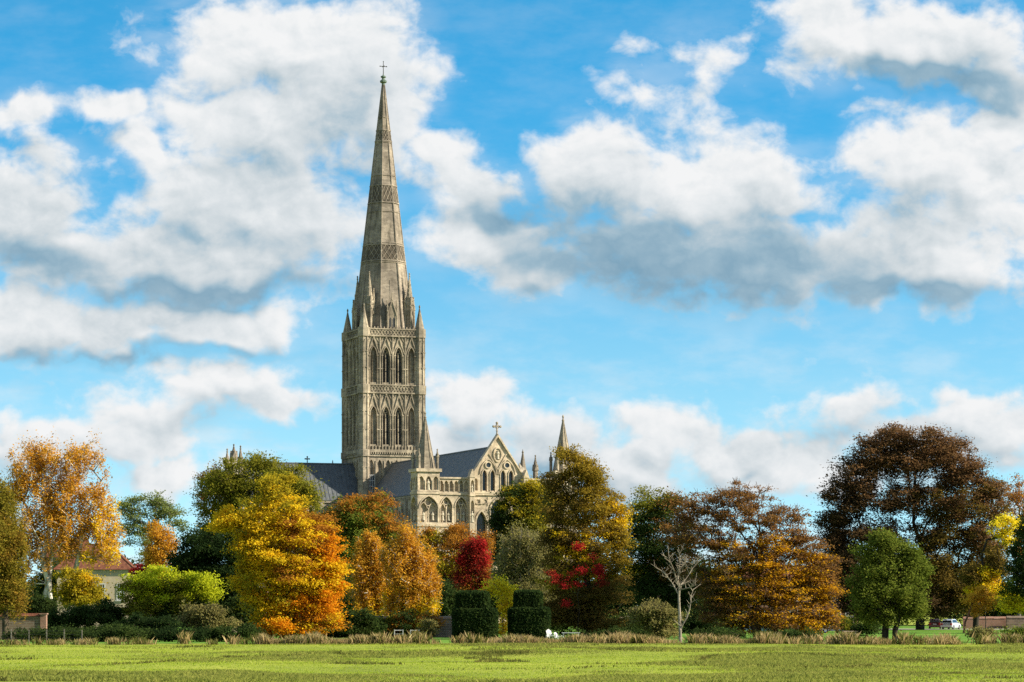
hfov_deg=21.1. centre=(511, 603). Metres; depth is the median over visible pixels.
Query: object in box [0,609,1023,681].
meadow
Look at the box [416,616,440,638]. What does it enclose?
shrub
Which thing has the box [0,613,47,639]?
garden wall
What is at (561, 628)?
shrub
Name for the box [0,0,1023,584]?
sky
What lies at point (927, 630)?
lawn
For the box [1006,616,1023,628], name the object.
garden wall
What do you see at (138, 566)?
sumac shrub
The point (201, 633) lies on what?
shrub
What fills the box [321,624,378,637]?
shrub
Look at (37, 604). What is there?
shrub
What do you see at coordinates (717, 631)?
shrub
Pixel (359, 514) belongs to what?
hornbeam tree
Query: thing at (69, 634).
shrub
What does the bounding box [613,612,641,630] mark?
shrub
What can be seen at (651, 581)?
holm oak
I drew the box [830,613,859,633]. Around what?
shrub
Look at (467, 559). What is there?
red maple
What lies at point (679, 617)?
dead tree
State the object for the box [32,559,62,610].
shrub
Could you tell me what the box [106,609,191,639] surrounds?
shrub
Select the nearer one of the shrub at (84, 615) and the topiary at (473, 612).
the topiary at (473, 612)
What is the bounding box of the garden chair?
[546,629,555,638]
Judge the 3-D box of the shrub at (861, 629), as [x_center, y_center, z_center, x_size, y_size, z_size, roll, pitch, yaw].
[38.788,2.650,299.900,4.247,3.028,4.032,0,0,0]
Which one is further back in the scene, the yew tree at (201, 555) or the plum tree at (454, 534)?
the plum tree at (454, 534)
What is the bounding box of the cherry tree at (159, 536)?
[139,519,181,578]
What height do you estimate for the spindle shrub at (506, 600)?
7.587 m
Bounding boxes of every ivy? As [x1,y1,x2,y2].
[374,612,400,634]
[381,606,448,635]
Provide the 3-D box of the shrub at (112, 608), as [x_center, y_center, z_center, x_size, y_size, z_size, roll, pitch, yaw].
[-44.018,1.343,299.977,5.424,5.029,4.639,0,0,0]
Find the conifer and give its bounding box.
[0,477,33,639]
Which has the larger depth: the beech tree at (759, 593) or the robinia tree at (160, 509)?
the robinia tree at (160, 509)
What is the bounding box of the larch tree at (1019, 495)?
[995,472,1023,615]
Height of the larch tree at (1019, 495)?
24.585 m
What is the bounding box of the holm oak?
[606,483,711,612]
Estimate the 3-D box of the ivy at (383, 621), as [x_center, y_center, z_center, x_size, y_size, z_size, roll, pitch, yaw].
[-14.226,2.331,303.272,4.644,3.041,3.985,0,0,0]
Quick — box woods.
[1,554,1023,625]
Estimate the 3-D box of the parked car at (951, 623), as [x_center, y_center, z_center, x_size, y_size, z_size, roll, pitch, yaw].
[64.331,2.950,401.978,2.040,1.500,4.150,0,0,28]
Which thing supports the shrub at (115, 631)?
on the lawn at (927, 630)
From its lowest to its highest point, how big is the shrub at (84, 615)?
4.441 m
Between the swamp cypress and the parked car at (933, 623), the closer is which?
the swamp cypress
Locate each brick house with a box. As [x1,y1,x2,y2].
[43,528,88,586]
[742,565,857,628]
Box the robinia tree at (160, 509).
[111,489,195,565]
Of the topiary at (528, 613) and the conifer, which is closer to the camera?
the conifer
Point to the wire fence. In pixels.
(46, 635)
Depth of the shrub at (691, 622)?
343.44 m
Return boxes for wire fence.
[11,629,82,642]
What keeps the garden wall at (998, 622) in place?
on the lawn at (927, 630)
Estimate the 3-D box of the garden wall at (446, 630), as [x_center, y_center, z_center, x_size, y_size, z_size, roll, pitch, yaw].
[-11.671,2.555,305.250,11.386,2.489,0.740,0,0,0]
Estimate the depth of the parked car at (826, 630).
350.83 m
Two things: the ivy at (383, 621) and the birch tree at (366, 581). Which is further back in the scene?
the birch tree at (366, 581)
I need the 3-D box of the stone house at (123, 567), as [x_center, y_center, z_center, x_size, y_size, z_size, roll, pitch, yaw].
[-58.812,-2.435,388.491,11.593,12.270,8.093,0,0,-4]
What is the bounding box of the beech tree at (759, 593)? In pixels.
[647,478,850,636]
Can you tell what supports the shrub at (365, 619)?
on the lawn at (927, 630)
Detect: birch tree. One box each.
[0,430,127,612]
[341,527,397,615]
[375,516,444,615]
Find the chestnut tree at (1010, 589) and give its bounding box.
[994,500,1023,614]
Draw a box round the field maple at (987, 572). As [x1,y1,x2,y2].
[953,511,1023,627]
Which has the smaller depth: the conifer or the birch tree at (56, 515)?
the conifer
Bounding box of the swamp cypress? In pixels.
[520,443,642,634]
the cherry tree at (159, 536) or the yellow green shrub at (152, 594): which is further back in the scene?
the cherry tree at (159, 536)
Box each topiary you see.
[451,590,498,639]
[507,589,551,638]
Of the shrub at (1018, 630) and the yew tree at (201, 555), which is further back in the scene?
the yew tree at (201, 555)
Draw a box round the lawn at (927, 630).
[0,626,1013,642]
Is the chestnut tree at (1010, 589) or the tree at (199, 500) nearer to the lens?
the chestnut tree at (1010, 589)
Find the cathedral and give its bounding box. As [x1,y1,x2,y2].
[225,61,578,622]
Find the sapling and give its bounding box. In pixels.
[980,584,994,628]
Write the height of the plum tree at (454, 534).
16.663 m
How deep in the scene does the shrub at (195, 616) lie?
282.90 m
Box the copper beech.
[806,419,1019,629]
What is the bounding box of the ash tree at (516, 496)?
[478,475,560,566]
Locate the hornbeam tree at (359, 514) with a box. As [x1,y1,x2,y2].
[315,486,414,580]
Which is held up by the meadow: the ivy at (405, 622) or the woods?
the woods
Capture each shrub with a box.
[0,624,63,640]
[21,583,61,618]
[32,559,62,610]
[39,618,93,641]
[46,565,111,608]
[46,601,115,629]
[61,622,148,640]
[74,619,158,641]
[89,593,128,624]
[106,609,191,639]
[110,562,229,623]
[128,563,153,577]
[146,622,214,641]
[172,599,243,639]
[210,621,266,641]
[222,593,265,628]
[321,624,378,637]
[335,607,387,637]
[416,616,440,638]
[435,578,460,615]
[478,573,520,636]
[551,612,613,635]
[573,623,651,636]
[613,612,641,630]
[620,597,690,638]
[673,608,730,632]
[686,625,748,637]
[750,625,823,639]
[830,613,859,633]
[847,620,881,637]
[962,625,998,641]
[997,622,1023,635]
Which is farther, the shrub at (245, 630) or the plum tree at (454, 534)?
the plum tree at (454, 534)
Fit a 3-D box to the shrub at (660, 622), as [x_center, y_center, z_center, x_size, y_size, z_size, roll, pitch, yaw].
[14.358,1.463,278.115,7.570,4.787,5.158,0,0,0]
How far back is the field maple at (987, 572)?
371.28 m
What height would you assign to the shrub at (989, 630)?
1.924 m
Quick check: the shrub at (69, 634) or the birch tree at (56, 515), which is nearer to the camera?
the shrub at (69, 634)
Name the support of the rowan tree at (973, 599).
on the lawn at (927, 630)
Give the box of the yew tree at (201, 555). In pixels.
[161,522,261,620]
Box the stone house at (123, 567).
[53,544,134,629]
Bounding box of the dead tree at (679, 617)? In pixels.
[653,545,703,641]
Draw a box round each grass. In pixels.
[0,630,1023,644]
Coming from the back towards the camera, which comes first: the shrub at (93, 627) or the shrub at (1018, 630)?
the shrub at (93, 627)
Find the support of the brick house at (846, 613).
on the lawn at (927, 630)
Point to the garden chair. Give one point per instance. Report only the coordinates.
(549, 634)
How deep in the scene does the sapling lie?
350.00 m
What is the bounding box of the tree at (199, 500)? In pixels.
[189,459,225,511]
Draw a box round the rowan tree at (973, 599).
[960,584,999,632]
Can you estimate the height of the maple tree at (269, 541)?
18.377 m
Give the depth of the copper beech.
390.23 m
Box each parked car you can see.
[819,625,839,632]
[928,619,941,628]
[941,619,960,628]
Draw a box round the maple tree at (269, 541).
[196,469,357,638]
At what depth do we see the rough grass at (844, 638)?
250.22 m
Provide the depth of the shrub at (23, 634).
267.47 m
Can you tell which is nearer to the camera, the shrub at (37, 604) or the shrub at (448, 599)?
the shrub at (37, 604)
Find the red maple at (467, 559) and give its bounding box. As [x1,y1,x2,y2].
[445,536,492,593]
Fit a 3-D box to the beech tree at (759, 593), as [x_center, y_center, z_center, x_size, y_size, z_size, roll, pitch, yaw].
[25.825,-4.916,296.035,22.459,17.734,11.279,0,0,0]
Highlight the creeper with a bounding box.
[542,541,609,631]
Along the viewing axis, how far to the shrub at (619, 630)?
289.44 m
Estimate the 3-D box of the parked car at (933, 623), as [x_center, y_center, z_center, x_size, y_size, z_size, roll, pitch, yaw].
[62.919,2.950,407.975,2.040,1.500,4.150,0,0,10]
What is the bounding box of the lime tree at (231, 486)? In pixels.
[183,449,328,545]
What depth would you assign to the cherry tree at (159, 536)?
404.46 m
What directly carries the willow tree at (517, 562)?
on the lawn at (927, 630)
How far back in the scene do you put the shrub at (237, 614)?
299.24 m
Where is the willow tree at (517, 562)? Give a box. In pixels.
[489,517,563,608]
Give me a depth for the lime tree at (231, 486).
428.39 m
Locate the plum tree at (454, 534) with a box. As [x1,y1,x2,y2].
[415,520,500,615]
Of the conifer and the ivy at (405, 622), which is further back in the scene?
the ivy at (405, 622)
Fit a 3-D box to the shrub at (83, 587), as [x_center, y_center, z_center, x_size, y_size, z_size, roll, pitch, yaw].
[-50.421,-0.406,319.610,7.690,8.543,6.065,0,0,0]
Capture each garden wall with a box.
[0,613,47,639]
[377,616,451,636]
[963,616,1005,628]
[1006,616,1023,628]
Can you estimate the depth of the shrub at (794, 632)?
283.83 m
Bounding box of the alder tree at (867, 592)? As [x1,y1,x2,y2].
[842,527,936,642]
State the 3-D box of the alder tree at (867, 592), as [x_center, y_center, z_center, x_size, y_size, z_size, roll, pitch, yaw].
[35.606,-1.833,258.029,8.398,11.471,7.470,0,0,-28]
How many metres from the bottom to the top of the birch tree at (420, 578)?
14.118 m
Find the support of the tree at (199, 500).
on the lawn at (927, 630)
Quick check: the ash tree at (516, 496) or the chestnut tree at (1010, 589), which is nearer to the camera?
the chestnut tree at (1010, 589)

